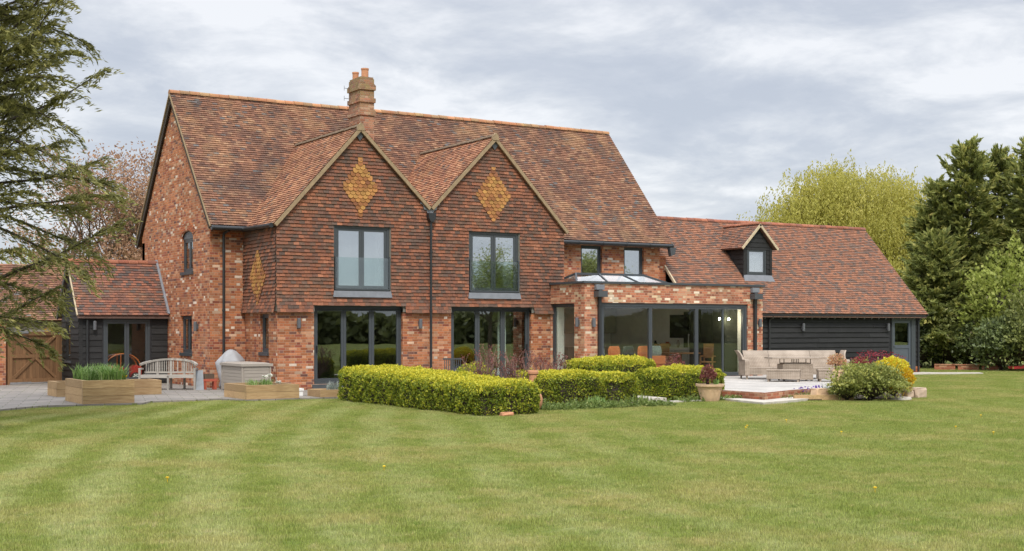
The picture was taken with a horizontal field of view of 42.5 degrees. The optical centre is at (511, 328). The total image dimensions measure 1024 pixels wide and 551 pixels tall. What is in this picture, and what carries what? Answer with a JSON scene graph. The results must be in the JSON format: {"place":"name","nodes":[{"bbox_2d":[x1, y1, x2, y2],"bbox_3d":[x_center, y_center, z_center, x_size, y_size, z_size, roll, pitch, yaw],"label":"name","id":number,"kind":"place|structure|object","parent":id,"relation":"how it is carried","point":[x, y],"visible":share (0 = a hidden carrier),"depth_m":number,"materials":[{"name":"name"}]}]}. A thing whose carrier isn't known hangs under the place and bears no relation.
{"place":"outdoors","nodes":[
{"label":"outdoors","id":0,"kind":"place"},
{"bbox_2d":[0,382,337,410],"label":"paving","id":1,"kind":"structure","parent":0,"point":[24,396],"depth_m":33.21,"materials":[{"name":"stone"}]},
{"bbox_2d":[0,325,5,384],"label":"garden wall","id":2,"kind":"structure","parent":1,"relation":"on","point":[3,365],"depth_m":40.30,"materials":[{"name":"brick"}]},
{"bbox_2d":[6,331,61,384],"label":"garden gate","id":3,"kind":"structure","parent":2,"relation":"attached to","point":[22,369],"depth_m":41.30,"materials":[{"name":"wood"}]},
{"bbox_2d":[65,378,133,403],"bbox_3d":[-9.794,1.478,31.276,1.183,0.540,1.730,0,0,-31],"label":"raised bed","id":4,"kind":"object","parent":1,"relation":"on","point":[96,391],"visible":0.93,"depth_m":30.59,"materials":[{"name":"brown wood"}]},
{"bbox_2d":[71,362,130,379],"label":"strap leaf plants","id":5,"kind":"object","parent":4,"relation":"on","point":[104,372],"visible":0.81,"depth_m":30.91,"materials":[{"name":"plant"}]},
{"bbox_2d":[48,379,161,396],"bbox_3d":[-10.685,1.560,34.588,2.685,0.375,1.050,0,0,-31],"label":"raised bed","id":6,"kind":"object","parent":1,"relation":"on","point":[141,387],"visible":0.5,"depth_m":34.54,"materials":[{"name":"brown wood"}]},
{"bbox_2d":[56,258,169,382],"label":"boarded annexe","id":7,"kind":"structure","parent":1,"relation":"on","point":[129,312],"depth_m":41.62,"materials":[{"name":"black paint"}]},
{"bbox_2d":[64,322,70,362],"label":"window","id":8,"kind":"structure","parent":7,"relation":"in","point":[68,359],"depth_m":41.84,"materials":[{"name":"grey glass"}]},
{"bbox_2d":[108,353,141,376],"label":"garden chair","id":9,"kind":"object","parent":7,"relation":"in","point":[133,371],"visible":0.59,"depth_m":41.79,"materials":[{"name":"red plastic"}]},
{"bbox_2d":[103,319,149,378],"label":"glazed door","id":10,"kind":"structure","parent":7,"relation":"in","point":[126,322],"depth_m":41.29,"materials":[{"name":"grey metal"}]},
{"bbox_2d":[138,358,197,389],"bbox_3d":[-9.749,1.306,37.459,1.665,0.888,0.525,0,0,-1],"label":"garden bench","id":11,"kind":"object","parent":1,"relation":"on","point":[157,375],"visible":0.98,"depth_m":37.66,"materials":[{"name":"grey wood"}]},
{"bbox_2d":[196,370,203,389],"bbox_3d":[-8.888,1.475,37.390,0.254,0.550,0.404,0,0,-18],"label":"slate slab","id":12,"kind":"object","parent":1,"relation":"on","point":[199,381],"depth_m":37.37,"materials":[{"name":"stone"}]},
{"bbox_2d":[203,374,217,389],"bbox_3d":[-8.620,1.525,37.569,0.446,0.450,0.239,0,0,-11],"label":"brick stack","id":13,"kind":"object","parent":1,"relation":"on","point":[208,377],"visible":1,"depth_m":37.50,"materials":[{"name":"brick"}]},
{"bbox_2d":[215,349,244,387],"bbox_3d":[-8.097,1.173,37.970,0.856,1.115,0.853,0,0,-31],"label":"covered barbecue","id":14,"kind":"object","parent":1,"relation":"on","point":[230,355],"visible":0.48,"depth_m":37.76,"materials":[{"name":"grey fabric"}]},
{"bbox_2d":[220,361,272,389],"bbox_3d":[-7.407,1.337,36.667,0.900,0.785,1.730,0,0,-31],"label":"storage box","id":15,"kind":"object","parent":1,"relation":"on","point":[238,372],"visible":0.79,"depth_m":36.08,"materials":[{"name":"beige plastic"}]},
{"bbox_2d":[224,382,298,399],"bbox_3d":[-6.333,1.575,33.285,1.383,0.345,1.620,0,0,-31],"label":"raised bed","id":16,"kind":"object","parent":1,"relation":"on","point":[275,390],"visible":0.94,"depth_m":32.67,"materials":[{"name":"brown wood"}]},
{"bbox_2d":[245,378,273,384],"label":"leafy clump","id":17,"kind":"object","parent":16,"relation":"on","point":[264,382],"visible":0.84,"depth_m":33.20,"materials":[{"name":"plant"}]},
{"bbox_2d":[307,388,342,396],"bbox_3d":[-4.595,1.658,33.922,1.094,0.180,0.850,0,0,-31],"label":"raised bed","id":18,"kind":"object","parent":1,"relation":"on","point":[322,392],"visible":0.62,"depth_m":33.48,"materials":[{"name":"brown wood"}]},
{"bbox_2d":[325,381,342,389],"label":"lavender tuft","id":19,"kind":"object","parent":18,"relation":"on","point":[332,386],"visible":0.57,"depth_m":33.90,"materials":[{"name":"plant"}]},
{"bbox_2d":[0,358,1023,550],"bbox_3d":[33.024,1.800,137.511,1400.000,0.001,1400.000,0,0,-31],"label":"lawn","id":20,"kind":"structure","parent":0,"point":[535,535],"depth_m":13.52,"materials":[{"name":"plant"}]},
{"bbox_2d":[0,264,64,331],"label":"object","id":21,"kind":"structure","parent":20,"relation":"on","point":[5,268],"depth_m":46.95,"materials":[{"name":"brown tile"}]},
{"bbox_2d":[2,234,75,263],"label":"pale tree","id":22,"kind":"object","parent":20,"relation":"on","point":[34,253],"visible":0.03,"depth_m":70.66,"materials":[{"name":"brown plant"}]},
{"bbox_2d":[0,0,142,371],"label":"conifer tree","id":23,"kind":"object","parent":20,"relation":"on","point":[19,111],"visible":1,"depth_m":23.93,"materials":[{"name":"green plant"}]},
{"bbox_2d":[2,139,148,264],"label":"copper tree","id":24,"kind":"object","parent":20,"relation":"on","point":[109,255],"visible":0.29,"depth_m":61.52,"materials":[{"name":"brown plant"}]},
{"bbox_2d":[42,137,156,259],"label":"copper tree","id":25,"kind":"object","parent":20,"relation":"on","point":[133,230],"visible":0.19,"depth_m":62.90,"materials":[{"name":"brown plant"}]},
{"bbox_2d":[135,68,675,389],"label":"brick house","id":26,"kind":"structure","parent":20,"relation":"on","point":[282,216],"depth_m":40.41,"materials":[{"name":"brick"}]},
{"bbox_2d":[180,230,192,274],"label":"window","id":27,"kind":"structure","parent":26,"relation":"in","point":[188,237],"depth_m":40.36,"materials":[{"name":"grey glass"}]},
{"bbox_2d":[183,316,191,352],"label":"window","id":28,"kind":"structure","parent":26,"relation":"in","point":[189,350],"depth_m":40.53,"materials":[{"name":"grey glass"}]},
{"bbox_2d":[258,314,268,355],"bbox_3d":[-7.042,0.195,37.717,0.200,1.190,0.720,0,0,-31],"label":"window","id":29,"kind":"structure","parent":26,"relation":"in","point":[265,352],"depth_m":37.94,"materials":[{"name":"grey glass"}]},
{"bbox_2d":[312,306,400,388],"bbox_3d":[-4.462,0.548,38.224,2.930,2.365,0.260,0,0,-31],"label":"bifold door","id":30,"kind":"structure","parent":26,"relation":"in","point":[320,382],"depth_m":38.05,"materials":[{"name":"grey metal"}]},
{"bbox_2d":[333,225,391,297],"bbox_3d":[-4.345,-1.920,38.187,1.870,2.060,0.175,0,0,-31],"label":"window","id":31,"kind":"structure","parent":26,"relation":"in","point":[361,253],"depth_m":38.20,"materials":[{"name":"clear glass"}]},
{"bbox_2d":[451,307,528,377],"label":"bifold door","id":32,"kind":"structure","parent":26,"relation":"in","point":[476,310],"depth_m":40.69,"materials":[{"name":"grey metal"}]},
{"bbox_2d":[468,231,520,298],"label":"window","id":33,"kind":"structure","parent":26,"relation":"in","point":[493,257],"depth_m":40.52,"materials":[{"name":"clear glass"}]},
{"bbox_2d":[498,312,505,374],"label":"curtain","id":34,"kind":"object","parent":26,"relation":"hanging from","point":[499,339],"visible":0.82,"depth_m":41.08,"materials":[{"name":"fabric"}]},
{"bbox_2d":[581,245,600,280],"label":"window","id":35,"kind":"structure","parent":26,"relation":"in","point":[590,255],"depth_m":45.69,"materials":[{"name":"clear glass"}]},
{"bbox_2d":[624,247,641,281],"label":"window","id":36,"kind":"structure","parent":26,"relation":"in","point":[632,256],"depth_m":46.64,"materials":[{"name":"clear glass"}]},
{"bbox_2d":[337,363,541,415],"bbox_3d":[-1.842,1.358,30.240,1.844,0.985,7.363,0,0,-31],"label":"hedge","id":37,"kind":"object","parent":20,"relation":"on","point":[452,391],"visible":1,"depth_m":28.74,"materials":[{"name":"green plant"}]},
{"bbox_2d":[500,412,513,415],"bbox_3d":[-0.108,1.760,26.970,0.301,0.080,0.187,0,0,-31],"label":"edging stone","id":38,"kind":"object","parent":20,"relation":"on","point":[506,413],"visible":0.95,"depth_m":26.89,"materials":[{"name":"stone"}]},
{"bbox_2d":[562,354,655,387],"bbox_3d":[2.520,1.237,34.354,2.555,1.127,1.342,0,0,-31],"label":"hedge","id":39,"kind":"object","parent":20,"relation":"on","point":[632,363],"visible":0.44,"depth_m":33.98,"materials":[{"name":"green plant"}]},
{"bbox_2d":[484,272,764,375],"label":"orangery","id":40,"kind":"structure","parent":20,"relation":"on","point":[644,310],"depth_m":42.33,"materials":[{"name":"brick"}]},
{"bbox_2d":[553,303,573,368],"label":"side window","id":41,"kind":"structure","parent":40,"relation":"in","point":[571,304],"depth_m":41.50,"materials":[{"name":"grey glass"}]},
{"bbox_2d":[564,309,619,360],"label":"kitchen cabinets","id":42,"kind":"object","parent":40,"relation":"on","point":[609,321],"visible":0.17,"depth_m":49.02,"materials":[{"name":"grey wood"}]},
{"bbox_2d":[623,356,664,366],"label":"indoor sofa","id":43,"kind":"object","parent":40,"relation":"on","point":[659,361],"visible":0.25,"depth_m":42.33,"materials":[{"name":"orange fabric"}]},
{"bbox_2d":[608,346,619,355],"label":"cushion","id":44,"kind":"object","parent":43,"relation":"on","point":[613,350],"visible":0.69,"depth_m":41.48,"materials":[{"name":"orange fabric"}]},
{"bbox_2d":[622,346,633,355],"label":"cushion","id":45,"kind":"object","parent":43,"relation":"on","point":[627,350],"visible":0.68,"depth_m":41.77,"materials":[{"name":"fabric"}]},
{"bbox_2d":[637,346,646,355],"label":"cushion","id":46,"kind":"object","parent":43,"relation":"on","point":[641,350],"visible":0.53,"depth_m":42.06,"materials":[{"name":"orange fabric"}]},
{"bbox_2d":[652,346,661,355],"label":"cushion","id":47,"kind":"object","parent":43,"relation":"on","point":[656,350],"visible":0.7,"depth_m":42.36,"materials":[{"name":"teal fabric"}]},
{"bbox_2d":[660,343,676,364],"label":"dining chair","id":48,"kind":"object","parent":40,"relation":"on","point":[665,347],"visible":0.41,"depth_m":45.29,"materials":[{"name":"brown wood"}]},
{"bbox_2d":[602,303,746,375],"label":"sliding door","id":49,"kind":"structure","parent":40,"relation":"in","point":[649,306],"depth_m":42.31,"materials":[{"name":"grey metal"}]},
{"bbox_2d":[665,347,688,364],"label":"console table","id":50,"kind":"object","parent":40,"relation":"on","point":[685,357],"visible":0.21,"depth_m":45.96,"materials":[{"name":"grey wood"}]},
{"bbox_2d":[662,352,700,363],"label":"dining table","id":51,"kind":"object","parent":40,"relation":"on","point":[679,354],"visible":0.57,"depth_m":44.30,"materials":[{"name":"brown wood"}]},
{"bbox_2d":[700,344,715,365],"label":"dining chair","id":52,"kind":"object","parent":40,"relation":"on","point":[708,350],"visible":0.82,"depth_m":44.44,"materials":[{"name":"brown wood"}]},
{"bbox_2d":[663,353,684,366],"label":"bronze plant","id":53,"kind":"object","parent":20,"relation":"on","point":[676,361],"visible":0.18,"depth_m":34.62,"materials":[{"name":"red plant"}]},
{"bbox_2d":[634,362,726,400],"bbox_3d":[4.252,1.359,33.435,2.349,0.982,1.529,0,0,-31],"label":"hedge","id":54,"kind":"object","parent":20,"relation":"on","point":[673,380],"visible":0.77,"depth_m":32.83,"materials":[{"name":"green plant"}]},
{"bbox_2d":[540,392,835,410],"bbox_3d":[2.798,1.660,33.901,10.260,0.377,7.163,0,0,-31],"label":"ground cover","id":55,"kind":"object","parent":20,"relation":"on","point":[586,404],"visible":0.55,"depth_m":29.72,"materials":[{"name":"green plant"}]},
{"bbox_2d":[695,383,723,400],"bbox_3d":[4.852,1.585,32.316,0.700,0.430,0.700,0,0,-31],"label":"basket pot","id":56,"kind":"object","parent":20,"relation":"on","point":[710,392],"visible":0.98,"depth_m":32.09,"materials":[{"name":"ceramic"}]},
{"bbox_2d":[699,364,716,383],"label":"bronze plant","id":57,"kind":"object","parent":56,"relation":"on","point":[710,374],"visible":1,"depth_m":32.25,"materials":[{"name":"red plant"}]},
{"bbox_2d":[723,397,808,404],"bbox_3d":[6.416,1.820,32.355,2.122,0.160,2.506,0,0,-21],"label":"terrace step","id":58,"kind":"object","parent":20,"relation":"on","point":[772,401],"visible":0.35,"depth_m":31.79,"materials":[{"name":"stone"}]},
{"bbox_2d":[657,216,928,371],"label":"boarded wing","id":59,"kind":"structure","parent":20,"relation":"on","point":[837,289],"depth_m":50.40,"materials":[{"name":"tile"}]},
{"bbox_2d":[747,250,765,274],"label":"window","id":60,"kind":"structure","parent":59,"relation":"in","point":[756,259],"depth_m":49.26,"materials":[{"name":"clear glass"}]},
{"bbox_2d":[891,318,915,370],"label":"back door","id":61,"kind":"structure","parent":59,"relation":"in","point":[908,351],"depth_m":52.20,"materials":[{"name":"grey wood"}]},
{"bbox_2d":[793,395,853,400],"bbox_3d":[7.729,1.782,32.683,1.521,0.255,0.120,0,0,-6],"label":"timber edging","id":62,"kind":"object","parent":20,"relation":"on","point":[827,397],"visible":0.36,"depth_m":32.62,"materials":[{"name":"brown wood"}]},
{"bbox_2d":[736,149,970,275],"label":"willow tree","id":63,"kind":"object","parent":20,"relation":"on","point":[833,199],"visible":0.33,"depth_m":71.24,"materials":[{"name":"green plant"}]},
{"bbox_2d":[808,392,900,400],"bbox_3d":[10.065,1.855,35.733,2.250,0.190,9.325,0,0,34],"label":"shrub bed","id":64,"kind":"object","parent":20,"relation":"on","point":[879,397],"visible":0.14,"depth_m":33.09,"materials":[{"name":"soil"}]},
{"bbox_2d":[810,388,828,394],"bbox_3d":[7.682,1.630,32.918,0.437,0.240,0.275,0,0,-31],"label":"edging stone","id":65,"kind":"object","parent":64,"relation":"on","point":[818,391],"visible":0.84,"depth_m":32.82,"materials":[{"name":"stone"}]},
{"bbox_2d":[826,380,863,399],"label":"evergreen bush","id":66,"kind":"object","parent":64,"relation":"on","point":[842,393],"visible":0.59,"depth_m":32.50,"materials":[{"name":"green plant"}]},
{"bbox_2d":[850,350,905,365],"bbox_3d":[10.315,1.218,37.181,1.860,1.232,1.548,0,0,-15],"label":"crimson acer","id":67,"kind":"object","parent":64,"relation":"on","point":[860,359],"visible":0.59,"depth_m":37.07,"materials":[{"name":"red plant"}]},
{"bbox_2d":[876,355,916,396],"bbox_3d":[9.772,1.260,33.839,1.134,1.146,1.128,0,0,-31],"label":"golden bush","id":68,"kind":"object","parent":64,"relation":"on","point":[893,360],"visible":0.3,"depth_m":33.62,"materials":[{"name":"yellow plant"}]},
{"bbox_2d":[901,390,913,397],"bbox_3d":[10.163,1.700,33.851,0.268,0.200,0.249,0,0,-31],"label":"edging stone","id":69,"kind":"object","parent":64,"relation":"on","point":[910,394],"visible":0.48,"depth_m":33.77,"materials":[{"name":"stone"}]},
{"bbox_2d":[824,357,912,400],"bbox_3d":[8.933,1.270,32.545,2.308,1.134,1.881,0,0,-31],"label":"evergreen bush","id":70,"kind":"object","parent":20,"relation":"on","point":[873,381],"visible":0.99,"depth_m":32.24,"materials":[{"name":"green plant"}]},
{"bbox_2d":[891,397,911,400],"bbox_3d":[9.718,1.760,32.860,0.502,0.080,0.333,0,0,-31],"label":"edging stone","id":71,"kind":"object","parent":20,"relation":"on","point":[901,398],"visible":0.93,"depth_m":32.73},
{"bbox_2d":[909,387,926,397],"bbox_3d":[10.490,1.670,34.096,0.436,0.260,0.359,0,0,-31],"label":"edging stone","id":72,"kind":"object","parent":20,"relation":"on","point":[920,392],"visible":0.72,"depth_m":33.94,"materials":[{"name":"stone"}]},
{"bbox_2d":[920,322,946,367],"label":"hedgerow shrub","id":73,"kind":"object","parent":20,"relation":"on","point":[924,354],"visible":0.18,"depth_m":58.51,"materials":[{"name":"green plant"}]},
{"bbox_2d":[899,173,982,362],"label":"conifer tree","id":74,"kind":"object","parent":20,"relation":"on","point":[921,223],"visible":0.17,"depth_m":61.40,"materials":[{"name":"green plant"}]},
{"bbox_2d":[897,224,987,366],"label":"conifer tree","id":75,"kind":"object","parent":20,"relation":"on","point":[936,253],"visible":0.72,"depth_m":58.96,"materials":[{"name":"green plant"}]},
{"bbox_2d":[920,291,974,367],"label":"hedgerow shrub","id":76,"kind":"object","parent":20,"relation":"on","point":[945,354],"visible":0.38,"depth_m":57.99,"materials":[{"name":"green plant"}]},
{"bbox_2d":[913,372,982,374],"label":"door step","id":77,"kind":"object","parent":20,"relation":"on","point":[919,373],"depth_m":51.30,"materials":[{"name":"stone"}]},
{"bbox_2d":[907,133,1023,363],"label":"conifer tree","id":78,"kind":"object","parent":20,"relation":"on","point":[969,166],"visible":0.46,"depth_m":60.31,"materials":[{"name":"green plant"}]},
{"bbox_2d":[934,364,999,369],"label":"brick edging","id":79,"kind":"object","parent":20,"relation":"on","point":[952,366],"visible":0.66,"depth_m":56.10,"materials":[{"name":"brick"}]},
{"bbox_2d":[947,319,989,368],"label":"hedgerow shrub","id":80,"kind":"object","parent":20,"relation":"on","point":[962,346],"visible":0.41,"depth_m":57.33,"materials":[{"name":"green plant"}]},
{"bbox_2d":[953,220,1023,368],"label":"lime shrub","id":81,"kind":"object","parent":20,"relation":"on","point":[1008,285],"visible":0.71,"depth_m":57.02,"materials":[{"name":"green plant"}]},
{"bbox_2d":[962,293,1018,368],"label":"hedgerow shrub","id":82,"kind":"object","parent":20,"relation":"on","point":[976,325],"visible":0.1,"depth_m":57.10,"materials":[{"name":"green plant"}]},
{"bbox_2d":[969,314,1023,370],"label":"hedgerow shrub","id":83,"kind":"object","parent":20,"relation":"on","point":[988,337],"visible":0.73,"depth_m":55.05,"materials":[{"name":"green plant"}]},
{"bbox_2d":[970,143,1023,256],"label":"conifer tree","id":84,"kind":"object","parent":20,"relation":"on","point":[999,161],"visible":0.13,"depth_m":62.69,"materials":[{"name":"green plant"}]},
{"bbox_2d":[972,136,1023,284],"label":"conifer tree","id":85,"kind":"object","parent":20,"relation":"on","point":[1016,208],"visible":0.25,"depth_m":60.19,"materials":[{"name":"green plant"}]},
{"bbox_2d":[994,286,1023,368],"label":"round shrub","id":86,"kind":"object","parent":20,"relation":"on","point":[1018,338],"visible":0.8,"depth_m":54.68,"materials":[{"name":"green plant"}]},
{"bbox_2d":[1008,365,1023,368],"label":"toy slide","id":87,"kind":"object","parent":20,"relation":"on","point":[1018,367],"visible":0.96,"depth_m":54.66,"materials":[{"name":"red plastic"}]},
{"bbox_2d":[0,0,1023,263],"label":"sky","id":88,"kind":"structure","parent":0,"point":[707,104],"materials":[{"name":"grey"}]},
{"bbox_2d":[637,395,666,400],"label":"garden path","id":89,"kind":"structure","parent":0,"point":[659,398],"depth_m":31.97,"materials":[{"name":"stone"}]},
{"bbox_2d":[670,315,688,337],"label":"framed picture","id":90,"kind":"object","parent":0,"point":[676,326],"visible":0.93,"depth_m":46.89,"materials":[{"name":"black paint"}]},
{"bbox_2d":[689,307,736,372],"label":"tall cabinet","id":91,"kind":"object","parent":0,"point":[709,326],"visible":0.21,"depth_m":44.26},
{"bbox_2d":[721,375,834,399],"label":"terrace","id":92,"kind":"structure","parent":0,"point":[760,387],"depth_m":35.40,"materials":[{"name":"stone"}]},
{"bbox_2d":[766,369,800,381],"bbox_3d":[7.960,1.393,38.594,0.970,0.355,0.470,0,0,17],"label":"rattan stool","id":93,"kind":"object","parent":92,"relation":"on","point":[783,374],"visible":1,"depth_m":38.40,"materials":[{"name":"wicker"}]},
{"bbox_2d":[734,350,849,378],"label":"rattan sofa","id":94,"kind":"object","parent":92,"relation":"on","point":[753,362],"visible":0.62,"depth_m":41.16,"materials":[{"name":"wicker"}]},
{"bbox_2d":[764,357,825,380],"bbox_3d":[8.448,1.220,39.328,1.640,0.700,0.840,0,0,-5],"label":"rattan table","id":95,"kind":"object","parent":92,"relation":"on","point":[806,370],"visible":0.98,"depth_m":39.04,"materials":[{"name":"beige wicker"}]},
{"bbox_2d":[816,369,843,381],"bbox_3d":[9.519,1.393,38.729,1.070,0.355,0.470,0,0,4],"label":"rattan stool","id":96,"kind":"object","parent":92,"relation":"on","point":[821,373],"visible":0.46,"depth_m":38.53,"materials":[{"name":"wicker"}]},
{"bbox_2d":[830,369,841,381],"bbox_3d":[9.545,1.390,38.686,0.518,0.360,0.513,0,0,-31],"label":"planter","id":97,"kind":"object","parent":92,"relation":"on","point":[839,371],"visible":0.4,"depth_m":38.48,"materials":[{"name":"ceramic"}]},
{"bbox_2d":[826,352,846,368],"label":"potted plant","id":98,"kind":"object","parent":97,"relation":"in","point":[837,360],"visible":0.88,"depth_m":38.61,"materials":[{"name":"beige plant"}]},
{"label":"planting bed","id":99,"kind":"structure","parent":0,"visible":0},
{"bbox_2d":[443,358,462,371],"bbox_3d":[-1.523,1.255,33.530,0.500,0.990,0.470,0,0,-6],"label":"garden chair","id":100,"kind":"object","parent":99,"relation":"on","point":[452,359],"visible":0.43,"depth_m":33.30,"materials":[{"name":"grey"}]},
{"bbox_2d":[457,362,495,375],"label":"golden shrub","id":101,"kind":"object","parent":99,"relation":"on","point":[462,368],"visible":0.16,"depth_m":32.03,"materials":[{"name":"yellow plant"}]},
{"bbox_2d":[461,343,520,377],"bbox_3d":[-0.503,1.085,31.090,1.442,1.462,1.718,0,0,-4],"label":"bare shrub","id":102,"kind":"object","parent":99,"relation":"on","point":[488,360],"visible":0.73,"depth_m":31.15,"materials":[{"name":"brown plant"}]},
{"bbox_2d":[491,349,539,379],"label":"bare shrub","id":103,"kind":"object","parent":99,"relation":"on","point":[512,369],"visible":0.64,"depth_m":30.77,"materials":[{"name":"brown plant"}]},
{"bbox_2d":[528,370,538,387],"bbox_3d":[0.489,1.390,30.498,0.250,0.820,0.250,0,0,-31],"label":"chimney pot planter","id":104,"kind":"object","parent":99,"relation":"on","point":[532,374],"visible":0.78,"depth_m":30.41,"materials":[{"name":"ceramic"}]},
{"bbox_2d":[517,350,569,369],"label":"bare shrub","id":105,"kind":"object","parent":99,"relation":"on","point":[563,363],"visible":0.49,"depth_m":32.91,"materials":[{"name":"brown plant"}]},
{"bbox_2d":[516,368,639,403],"bbox_3d":[1.531,1.398,31.483,3.072,0.905,1.539,0,0,-31],"label":"hedge","id":106,"kind":"object","parent":99,"relation":"on","point":[555,385],"visible":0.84,"depth_m":31.02,"materials":[{"name":"green plant"}]},
{"bbox_2d":[585,395,607,402],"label":"iris tuft","id":107,"kind":"object","parent":99,"relation":"on","point":[598,397],"visible":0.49,"depth_m":29.97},
{"bbox_2d":[624,392,651,402],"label":"iris tuft","id":108,"kind":"object","parent":99,"relation":"on","point":[641,397],"visible":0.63,"depth_m":30.79,"materials":[{"name":"green plant"}]},
{"bbox_3d":[10.098,1.380,38.262,0.583,0.380,0.577,0,0,-31],"label":"planter","id":109,"kind":"object","parent":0,"visible":0},
{"bbox_2d":[847,357,870,366],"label":"potted plant","id":110,"kind":"object","parent":109,"relation":"in","point":[858,361],"visible":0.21,"depth_m":38.23,"materials":[{"name":"green plant"}]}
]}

